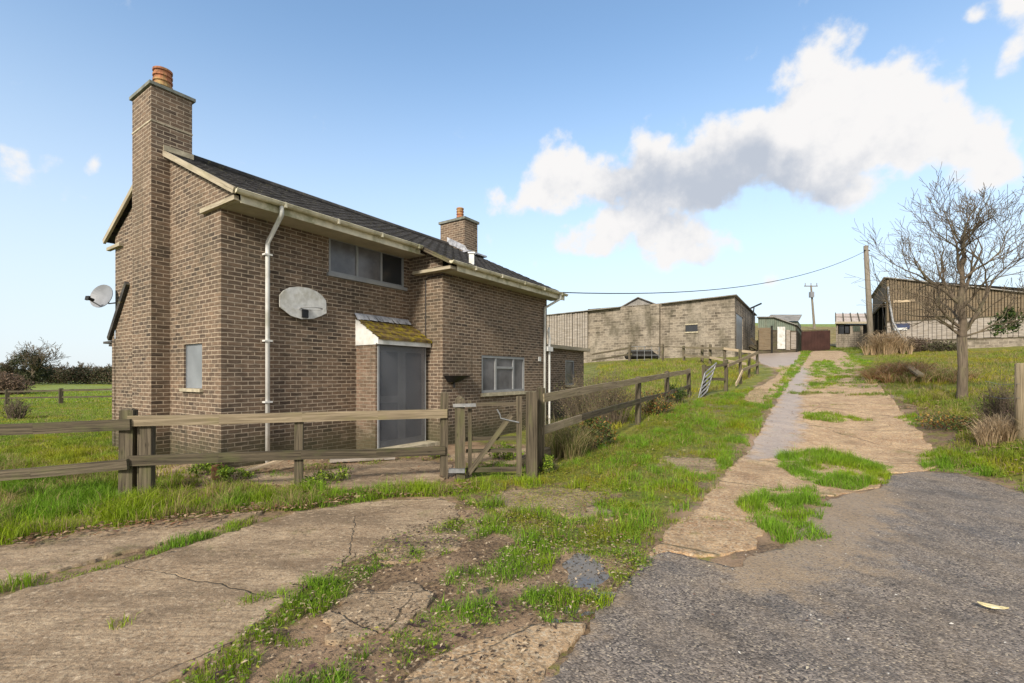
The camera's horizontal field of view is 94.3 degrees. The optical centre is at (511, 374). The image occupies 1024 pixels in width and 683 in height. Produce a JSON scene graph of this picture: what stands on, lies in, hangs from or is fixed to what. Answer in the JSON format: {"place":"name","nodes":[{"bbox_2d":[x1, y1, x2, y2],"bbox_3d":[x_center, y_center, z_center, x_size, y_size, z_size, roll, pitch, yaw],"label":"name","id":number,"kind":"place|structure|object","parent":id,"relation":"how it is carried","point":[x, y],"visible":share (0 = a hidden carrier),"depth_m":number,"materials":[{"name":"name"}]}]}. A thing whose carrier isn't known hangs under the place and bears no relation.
{"place":"outdoors","nodes":[
{"label":"outdoors","id":0,"kind":"place"},
{"bbox_2d":[0,391,204,497],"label":"field grass","id":1,"kind":"structure","parent":0,"point":[92,449],"depth_m":12.28,"materials":[{"name":"green plant"}]},
{"bbox_2d":[0,498,458,682],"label":"driveway","id":2,"kind":"structure","parent":0,"point":[69,633],"depth_m":3.57,"materials":[{"name":"concrete"}]},
{"bbox_2d":[0,451,464,629],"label":"verge grass","id":3,"kind":"structure","parent":0,"point":[86,494],"depth_m":5.71,"materials":[{"name":"green plant"}]},
{"bbox_2d":[180,386,774,682],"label":"lawn grass","id":4,"kind":"structure","parent":0,"point":[705,421],"depth_m":4.97,"materials":[{"name":"green plant"}]},
{"bbox_2d":[0,323,1023,682],"bbox_3d":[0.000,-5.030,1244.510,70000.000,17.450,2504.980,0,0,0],"label":"ground","id":5,"kind":"structure","parent":0,"point":[932,437],"depth_m":4.23,"materials":[{"name":"green plant"}]},
{"bbox_2d":[0,350,21,378],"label":"ivy tree","id":6,"kind":"object","parent":5,"relation":"on","point":[5,367],"visible":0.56,"depth_m":94.55,"materials":[{"name":"green plant"}]},
{"bbox_2d":[0,392,34,418],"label":"thorn shrub","id":7,"kind":"object","parent":5,"relation":"on","point":[15,410],"visible":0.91,"depth_m":21.39,"materials":[{"name":"brown plant"}]},
{"bbox_2d":[0,370,35,394],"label":"brown bush","id":8,"kind":"object","parent":5,"relation":"on","point":[15,383],"visible":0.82,"depth_m":51.88,"materials":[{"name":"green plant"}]},
{"bbox_2d":[6,337,70,384],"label":"ivy tree","id":9,"kind":"object","parent":5,"relation":"on","point":[32,362],"visible":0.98,"depth_m":91.70,"materials":[{"name":"green plant"}]},
{"bbox_2d":[0,388,111,404],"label":"paddock fence","id":10,"kind":"object","parent":5,"relation":"on","point":[60,396],"visible":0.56,"depth_m":33.78,"materials":[{"name":"brown wood"}]},
{"bbox_2d":[46,362,73,380],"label":"ivy tree","id":11,"kind":"object","parent":5,"relation":"on","point":[61,368],"visible":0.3,"depth_m":104.92,"materials":[{"name":"green plant"}]},
{"bbox_2d":[12,366,111,383],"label":"hedge","id":12,"kind":"object","parent":5,"relation":"on","point":[76,375],"visible":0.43,"depth_m":98.80,"materials":[{"name":"green plant"}]},
{"bbox_2d":[0,408,137,495],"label":"field fence","id":13,"kind":"object","parent":5,"relation":"on","point":[127,430],"visible":0.9,"depth_m":6.04,"materials":[{"name":"brown wood"}]},
{"bbox_2d":[68,361,94,369],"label":"hedgerow tree","id":14,"kind":"object","parent":5,"relation":"on","point":[81,364],"visible":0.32,"depth_m":119.87,"materials":[{"name":"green plant"}]},
{"bbox_2d":[186,452,227,476],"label":"nettle tuft","id":15,"kind":"object","parent":5,"relation":"on","point":[203,467],"visible":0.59,"depth_m":7.57,"materials":[{"name":"green plant"}]},
{"bbox_2d":[211,464,223,479],"bbox_3d":[-4.550,1.493,7.350,0.180,0.214,0.180,0,0,0],"label":"clay pot","id":16,"kind":"object","parent":5,"relation":"on","point":[213,476],"visible":0.47,"depth_m":7.27,"materials":[{"name":"ceramic"}]},
{"bbox_2d":[213,463,258,482],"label":"weed tuft","id":17,"kind":"object","parent":5,"relation":"on","point":[226,471],"visible":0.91,"depth_m":7.11,"materials":[{"name":"green plant"}]},
{"bbox_2d":[127,392,448,494],"bbox_3d":[-2.988,1.012,6.822,4.161,1.500,0.208,0,0,-17],"label":"post and rail fence","id":18,"kind":"object","parent":5,"relation":"on","point":[146,460],"visible":0.91,"depth_m":6.65,"materials":[{"name":"brown wood"}]},
{"bbox_2d":[300,462,353,485],"bbox_3d":[-2.757,1.505,7.034,0.754,0.441,0.644,0,0,-31],"label":"weed tuft","id":19,"kind":"object","parent":5,"relation":"on","point":[324,474],"visible":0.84,"depth_m":7.03,"materials":[{"name":"green plant"}]},
{"bbox_2d":[156,448,525,489],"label":"forecourt","id":20,"kind":"structure","parent":5,"relation":"on","point":[387,468],"depth_m":7.80,"materials":[{"name":"concrete"}]},
{"bbox_2d":[245,460,283,472],"bbox_3d":[-4.000,1.460,7.775,0.680,0.189,0.120,0,0,-42],"label":"loose plank","id":21,"kind":"object","parent":20,"relation":"on","point":[263,465],"visible":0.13,"depth_m":7.71,"materials":[{"name":"beige wood"}]},
{"bbox_2d":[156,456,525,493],"bbox_3d":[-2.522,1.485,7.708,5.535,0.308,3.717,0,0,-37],"label":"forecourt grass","id":22,"kind":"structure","parent":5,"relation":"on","point":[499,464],"depth_m":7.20,"materials":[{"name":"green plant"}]},
{"bbox_2d":[102,66,589,468],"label":"brick house","id":23,"kind":"structure","parent":5,"relation":"on","point":[213,260],"depth_m":9.37,"materials":[{"name":"brick"}]},
{"bbox_2d":[85,285,115,307],"bbox_3d":[-9.072,-1.752,10.500,0.495,0.529,0.494,0,0,-30],"label":"satellite dish","id":24,"kind":"object","parent":23,"relation":"attached to","point":[100,296],"visible":1,"depth_m":10.57,"materials":[{"name":"white metal"}]},
{"bbox_2d":[179,344,202,391],"bbox_3d":[-5.742,-0.129,8.546,0.820,0.858,0.120,0,0,34],"label":"window","id":25,"kind":"structure","parent":23,"relation":"in","point":[193,352],"depth_m":8.60,"materials":[{"name":"glass"}]},
{"bbox_2d":[279,287,326,318],"bbox_3d":[-3.843,-1.377,9.027,0.499,0.615,0.970,0,0,34],"label":"satellite dish","id":26,"kind":"object","parent":23,"relation":"attached to","point":[302,303],"visible":1,"depth_m":9.08,"materials":[{"name":"white metal"}]},
{"bbox_2d":[327,238,406,290],"bbox_3d":[-3.148,-2.419,10.495,0.120,0.818,2.140,0,0,34],"label":"window","id":27,"kind":"structure","parent":23,"relation":"in","point":[347,261],"depth_m":10.44,"materials":[{"name":"grey glass"}]},
{"bbox_2d":[377,344,425,448],"bbox_3d":[-2.429,0.455,10.535,0.145,2.190,1.485,0,0,34],"label":"door","id":28,"kind":"structure","parent":23,"relation":"in","point":[401,370],"depth_m":10.41,"materials":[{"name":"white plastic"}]},
{"bbox_2d":[444,376,469,387],"bbox_3d":[-1.210,0.158,11.221,0.240,0.285,0.920,0,0,34],"label":"hanging trough","id":29,"kind":"object","parent":23,"relation":"attached to","point":[453,379],"visible":1,"depth_m":11.03,"materials":[{"name":"black plastic"}]},
{"bbox_2d":[480,355,526,396],"bbox_3d":[-0.201,0.021,12.929,0.120,1.058,2.140,0,0,34],"label":"window","id":30,"kind":"structure","parent":23,"relation":"in","point":[501,375],"depth_m":12.92,"materials":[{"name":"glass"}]},
{"bbox_2d":[565,360,575,386],"bbox_3d":[2.101,-0.049,17.241,0.120,0.958,0.800,0,0,34],"label":"window","id":31,"kind":"structure","parent":23,"relation":"in","point":[569,365],"depth_m":17.24,"materials":[{"name":"glass"}]},
{"bbox_2d":[330,457,394,462],"bbox_3d":[-2.744,1.544,8.750,1.144,0.060,0.160,0,0,-15],"label":"loose plank","id":32,"kind":"object","parent":5,"relation":"on","point":[350,460],"visible":0.67,"depth_m":8.65,"materials":[{"name":"wood"}]},
{"bbox_2d":[428,441,448,458],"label":"weed tuft","id":33,"kind":"object","parent":5,"relation":"on","point":[438,456],"visible":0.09,"depth_m":9.07,"materials":[{"name":"green plant"}]},
{"bbox_2d":[449,396,475,479],"bbox_3d":[-0.756,1.039,7.329,0.416,1.424,0.208,0,0,0],"label":"gate post","id":34,"kind":"object","parent":5,"relation":"on","point":[459,405],"visible":0.91,"depth_m":7.29,"materials":[{"name":"brown wood"}]},
{"bbox_2d":[466,396,521,476],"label":"wooden gate","id":35,"kind":"structure","parent":34,"relation":"attached to","point":[471,468],"depth_m":7.46,"materials":[{"name":"brown wood"}]},
{"bbox_2d":[45,393,920,675],"bbox_3d":[3.880,1.050,9.743,21.090,1.086,7.717,0,0,-31],"label":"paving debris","id":36,"kind":"object","parent":5,"relation":"on","point":[118,674],"visible":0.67,"depth_m":7.70,"materials":[{"name":"stone"}]},
{"bbox_2d":[400,621,585,682],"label":"footway slab","id":37,"kind":"structure","parent":5,"relation":"on","point":[560,640],"depth_m":2.65,"materials":[{"name":"concrete"}]},
{"bbox_2d":[486,441,525,460],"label":"weed tuft","id":38,"kind":"object","parent":5,"relation":"on","point":[504,455],"visible":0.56,"depth_m":8.79,"materials":[{"name":"green plant"}]},
{"bbox_2d":[3,387,1023,680],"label":"fallen leaves","id":39,"kind":"object","parent":5,"relation":"on","point":[31,541],"depth_m":4.99,"materials":[{"name":"brown plant"}]},
{"bbox_2d":[526,387,544,477],"bbox_3d":[0.373,0.972,7.577,0.198,1.555,0.543,0,0,23],"label":"gate post","id":40,"kind":"object","parent":5,"relation":"on","point":[535,423],"visible":0.78,"depth_m":7.39,"materials":[{"name":"brown wood"}]},
{"bbox_2d":[522,447,550,465],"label":"wood block","id":41,"kind":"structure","parent":5,"relation":"on","point":[548,450],"depth_m":8.32,"materials":[{"name":"brown wood"}]},
{"bbox_2d":[476,553,614,622],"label":"puddle","id":42,"kind":"object","parent":5,"relation":"on","point":[582,580],"visible":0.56,"depth_m":3.82,"materials":[{"name":"grey liquid"}]},
{"bbox_2d":[539,453,564,473],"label":"nettle tuft","id":43,"kind":"object","parent":5,"relation":"on","point":[548,465],"visible":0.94,"depth_m":7.65,"materials":[{"name":"green plant"}]},
{"bbox_2d":[513,407,609,459],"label":"tangled weeds","id":44,"kind":"object","parent":5,"relation":"on","point":[559,444],"visible":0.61,"depth_m":8.83,"materials":[{"name":"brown plant"}]},
{"bbox_2d":[550,369,632,420],"bbox_3d":[2.405,0.688,15.120,2.935,2.179,2.399,0,0,0],"label":"rough hedge","id":45,"kind":"object","parent":5,"relation":"on","point":[577,402],"visible":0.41,"depth_m":14.91,"materials":[{"name":"brown plant"}]},
{"bbox_2d":[569,416,618,447],"bbox_3d":[1.757,1.164,9.893,1.051,0.767,1.049,0,0,-28],"label":"bramble bush","id":46,"kind":"object","parent":5,"relation":"on","point":[605,437],"visible":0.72,"depth_m":9.70,"materials":[{"name":"green plant"}]},
{"bbox_2d":[172,357,1023,682],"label":"clover","id":47,"kind":"object","parent":5,"relation":"on","point":[654,425],"visible":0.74,"depth_m":6.14,"materials":[{"name":"green plant"}]},
{"bbox_2d":[584,365,644,425],"bbox_3d":[2.641,0.512,12.422,1.777,1.818,1.769,0,0,0],"label":"dry shrub","id":48,"kind":"object","parent":5,"relation":"on","point":[614,401],"visible":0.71,"depth_m":12.38,"materials":[{"name":"brown plant"}]},
{"bbox_2d":[541,368,690,434],"bbox_3d":[3.444,0.582,12.483,0.253,1.634,11.271,0,0,32],"label":"post and rail fence","id":49,"kind":"object","parent":5,"relation":"on","point":[637,381],"visible":0.91,"depth_m":10.49,"materials":[{"name":"brown wood"}]},
{"bbox_2d":[669,383,689,403],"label":"ivy clump","id":50,"kind":"object","parent":49,"relation":"attached to","point":[682,392],"visible":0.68,"depth_m":15.58,"materials":[{"name":"green plant"}]},
{"bbox_2d":[547,294,756,362],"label":"stone barn","id":51,"kind":"structure","parent":5,"relation":"on","point":[722,321],"depth_m":36.20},
{"bbox_2d":[684,323,697,332],"bbox_3d":[13.063,-3.400,34.570,0.950,0.680,0.140,0,0,33],"label":"window","id":52,"kind":"structure","parent":51,"relation":"in","point":[690,328],"depth_m":34.56,"materials":[{"name":"glass"}]},
{"bbox_2d":[736,313,741,348],"bbox_3d":[16.768,-3.150,35.139,0.070,2.500,3.400,0,0,33],"label":"door","id":53,"kind":"structure","parent":51,"relation":"in","point":[738,318],"depth_m":34.81,"materials":[{"name":"grey metal"}]},
{"bbox_2d":[750,303,761,329],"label":"yard lamp","id":54,"kind":"object","parent":51,"relation":"attached to","point":[753,313],"visible":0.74,"depth_m":40.86,"materials":[{"name":"grey metal"}]},
{"bbox_2d":[628,388,677,415],"bbox_3d":[4.081,0.822,13.563,1.375,0.904,1.265,0,0,0],"label":"bramble clump","id":55,"kind":"object","parent":5,"relation":"on","point":[656,408],"visible":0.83,"depth_m":13.36,"materials":[{"name":"green plant"}]},
{"bbox_2d":[584,358,759,431],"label":"paddock grass","id":56,"kind":"structure","parent":5,"relation":"on","point":[664,363],"depth_m":23.26,"materials":[{"name":"green plant"}]},
{"bbox_2d":[592,344,755,366],"bbox_3d":[9.380,-1.104,28.484,1.843,1.807,12.413,0,0,-28],"label":"post and rail fence","id":57,"kind":"object","parent":5,"relation":"on","point":[702,348],"visible":0.87,"depth_m":27.03,"materials":[{"name":"brown wood"}]},
{"bbox_2d":[698,362,716,397],"bbox_3d":[6.977,0.229,17.014,0.806,1.361,0.184,0,0,-22],"label":"metal hurdle","id":58,"kind":"object","parent":5,"relation":"on","point":[703,382],"visible":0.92,"depth_m":16.98,"materials":[{"name":"metal"}]},
{"bbox_2d":[702,349,758,395],"bbox_3d":[9.428,-0.104,19.715,0.537,2.023,7.224,0,0,41],"label":"post and rail fence","id":59,"kind":"object","parent":5,"relation":"on","point":[726,364],"visible":0.94,"depth_m":19.07,"materials":[{"name":"brown wood"}]},
{"bbox_2d":[748,337,757,351],"bbox_3d":[20.575,-2.567,39.393,1.497,1.763,5.672,0,0,34],"label":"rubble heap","id":60,"kind":"object","parent":5,"relation":"on","point":[754,347],"visible":0.39,"depth_m":37.66,"materials":[{"name":"brown stone"}]},
{"bbox_2d":[757,316,801,353],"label":"green shed","id":61,"kind":"structure","parent":5,"relation":"on","point":[785,337],"depth_m":36.54,"materials":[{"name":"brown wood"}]},
{"bbox_2d":[759,328,770,349],"bbox_3d":[19.422,-2.781,36.490,0.955,1.700,0.040,0,0,-3],"label":"door","id":62,"kind":"structure","parent":61,"relation":"in","point":[764,333],"depth_m":36.47,"materials":[{"name":"beige wood"}]},
{"bbox_2d":[770,315,801,329],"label":"grey shed","id":63,"kind":"structure","parent":5,"relation":"on","point":[794,319],"depth_m":46.75,"materials":[{"name":"grey metal"}]},
{"bbox_2d":[804,283,817,328],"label":"electricity pole","id":64,"kind":"object","parent":5,"relation":"on","point":[811,294],"visible":1,"depth_m":77.87,"materials":[{"name":"brown wood"}]},
{"bbox_2d":[801,329,829,350],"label":"red board wall","id":65,"kind":"structure","parent":5,"relation":"on","point":[815,340],"depth_m":42.00,"materials":[{"name":"brown wood"}]},
{"bbox_2d":[835,312,866,347],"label":"block shed","id":66,"kind":"structure","parent":5,"relation":"on","point":[851,328],"depth_m":47.00,"materials":[{"name":"grey concrete"}]},
{"bbox_2d":[839,325,848,333],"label":"window","id":67,"kind":"structure","parent":66,"relation":"in","point":[841,327],"depth_m":47.09,"materials":[{"name":"black glass"}]},
{"bbox_2d":[863,245,886,342],"bbox_3d":[25.648,-5.342,33.550,0.894,7.919,1.481,0,0,-42],"label":"utility pole","id":68,"kind":"object","parent":5,"relation":"on","point":[869,317],"visible":0.71,"depth_m":33.76,"materials":[{"name":"brown wood"}]},
{"bbox_2d":[563,251,864,293],"bbox_3d":[13.434,-5.779,24.621,30.781,6.349,0.032,0,0,-39],"label":"overhead cable","id":69,"kind":"object","parent":68,"relation":"attached to","point":[693,291],"visible":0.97,"depth_m":19.60,"materials":[{"name":"black plastic"}]},
{"bbox_2d":[854,328,920,354],"bbox_3d":[24.026,-2.193,30.494,3.775,1.943,3.063,0,0,0],"label":"straw clump","id":70,"kind":"object","parent":5,"relation":"on","point":[878,344],"visible":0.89,"depth_m":30.10,"materials":[{"name":"beige plant"}]},
{"bbox_2d":[850,358,949,383],"bbox_3d":[14.670,-0.188,18.488,3.786,1.044,3.428,0,0,10],"label":"dead grass clump","id":71,"kind":"object","parent":5,"relation":"on","point":[891,370],"visible":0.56,"depth_m":18.14,"materials":[{"name":"brown plant"}]},
{"bbox_2d":[904,334,937,351],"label":"dark scrub","id":72,"kind":"object","parent":5,"relation":"on","point":[917,346],"visible":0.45,"depth_m":31.06,"materials":[{"name":"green plant"}]},
{"bbox_2d":[864,364,988,383],"bbox_3d":[15.282,-0.049,17.354,4.202,0.835,2.518,0,0,0],"label":"dead grass patch","id":73,"kind":"object","parent":5,"relation":"on","point":[941,375],"visible":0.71,"depth_m":17.06,"materials":[{"name":"brown plant"}]},
{"bbox_2d":[905,365,924,375],"bbox_3d":[14.779,-0.162,17.450,0.200,0.426,1.210,0,0,22],"label":"loose plank","id":74,"kind":"object","parent":73,"relation":"on","point":[917,371],"visible":0.77,"depth_m":17.24,"materials":[{"name":"brown wood"}]},
{"bbox_2d":[844,163,1023,398],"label":"bare tree","id":75,"kind":"object","parent":5,"relation":"on","point":[964,326],"visible":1,"depth_m":13.49,"materials":[{"name":"brown plant"}]},
{"bbox_2d":[909,411,980,431],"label":"leaf weeds","id":76,"kind":"object","parent":5,"relation":"on","point":[952,419],"visible":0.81,"depth_m":10.19,"materials":[{"name":"green plant"}]},
{"bbox_2d":[922,340,968,351],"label":"scrub","id":77,"kind":"object","parent":5,"relation":"on","point":[943,346],"visible":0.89,"depth_m":30.44,"materials":[{"name":"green plant"}]},
{"bbox_2d":[871,277,1023,348],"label":"slatted barn","id":78,"kind":"structure","parent":5,"relation":"on","point":[932,331],"depth_m":32.32,"materials":[{"name":"brown wood"}]},
{"bbox_2d":[893,323,909,330],"bbox_3d":[27.453,-3.385,33.471,0.900,0.470,0.050,0,0,33],"label":"blue notice","id":79,"kind":"object","parent":78,"relation":"attached to","point":[900,326],"visible":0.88,"depth_m":33.43,"materials":[{"name":"paint"}]},
{"bbox_2d":[951,404,1023,446],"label":"weed clump","id":80,"kind":"object","parent":5,"relation":"on","point":[995,429],"visible":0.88,"depth_m":8.52,"materials":[{"name":"beige plant"}]},
{"bbox_2d":[963,372,1013,426],"bbox_3d":[9.550,0.658,9.147,1.216,1.424,1.343,0,0,-40],"label":"bare shrub","id":81,"kind":"object","parent":5,"relation":"on","point":[1006,403],"visible":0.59,"depth_m":9.19,"materials":[{"name":"brown plant"}]},
{"bbox_2d":[986,363,1023,440],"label":"wooden fence","id":82,"kind":"object","parent":5,"relation":"on","point":[1018,392],"visible":0.88,"depth_m":8.26,"materials":[{"name":"brown wood"}]},
{"bbox_2d":[0,0,1023,369],"label":"sky","id":83,"kind":"structure","parent":0,"point":[593,146],"materials":[{"name":"blue"}]},
{"bbox_2d":[321,456,730,645],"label":"path","id":84,"kind":"structure","parent":0,"point":[377,606],"depth_m":3.62,"materials":[{"name":"concrete"}]},
{"bbox_2d":[624,346,658,359],"bbox_3d":[9.009,-1.439,32.910,2.395,1.059,0.860,0,0,0],"label":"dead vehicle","id":85,"kind":"object","parent":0,"point":[644,354],"visible":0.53,"depth_m":32.70,"materials":[{"name":"metal"}]},
{"bbox_2d":[539,471,1023,682],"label":"road","id":86,"kind":"structure","parent":0,"point":[697,641],"depth_m":3.29,"materials":[{"name":"grey asphalt"}]},
{"bbox_2d":[182,470,1023,682],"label":"road debris","id":87,"kind":"object","parent":86,"relation":"on","point":[415,648],"visible":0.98,"depth_m":3.25,"materials":[{"name":"brown"}]},
{"bbox_2d":[649,351,938,557],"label":"track","id":88,"kind":"structure","parent":0,"point":[720,534],"depth_m":9.75,"materials":[{"name":"concrete"}]},
{"bbox_2d":[658,345,920,543],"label":"track grass","id":89,"kind":"structure","parent":88,"relation":"on","point":[841,477],"depth_m":7.53,"materials":[{"name":"green plant"}]},
{"bbox_2d":[868,348,1023,491],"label":"bank grass","id":90,"kind":"structure","parent":0,"point":[945,457],"depth_m":12.91,"materials":[{"name":"green plant"}]}
]}

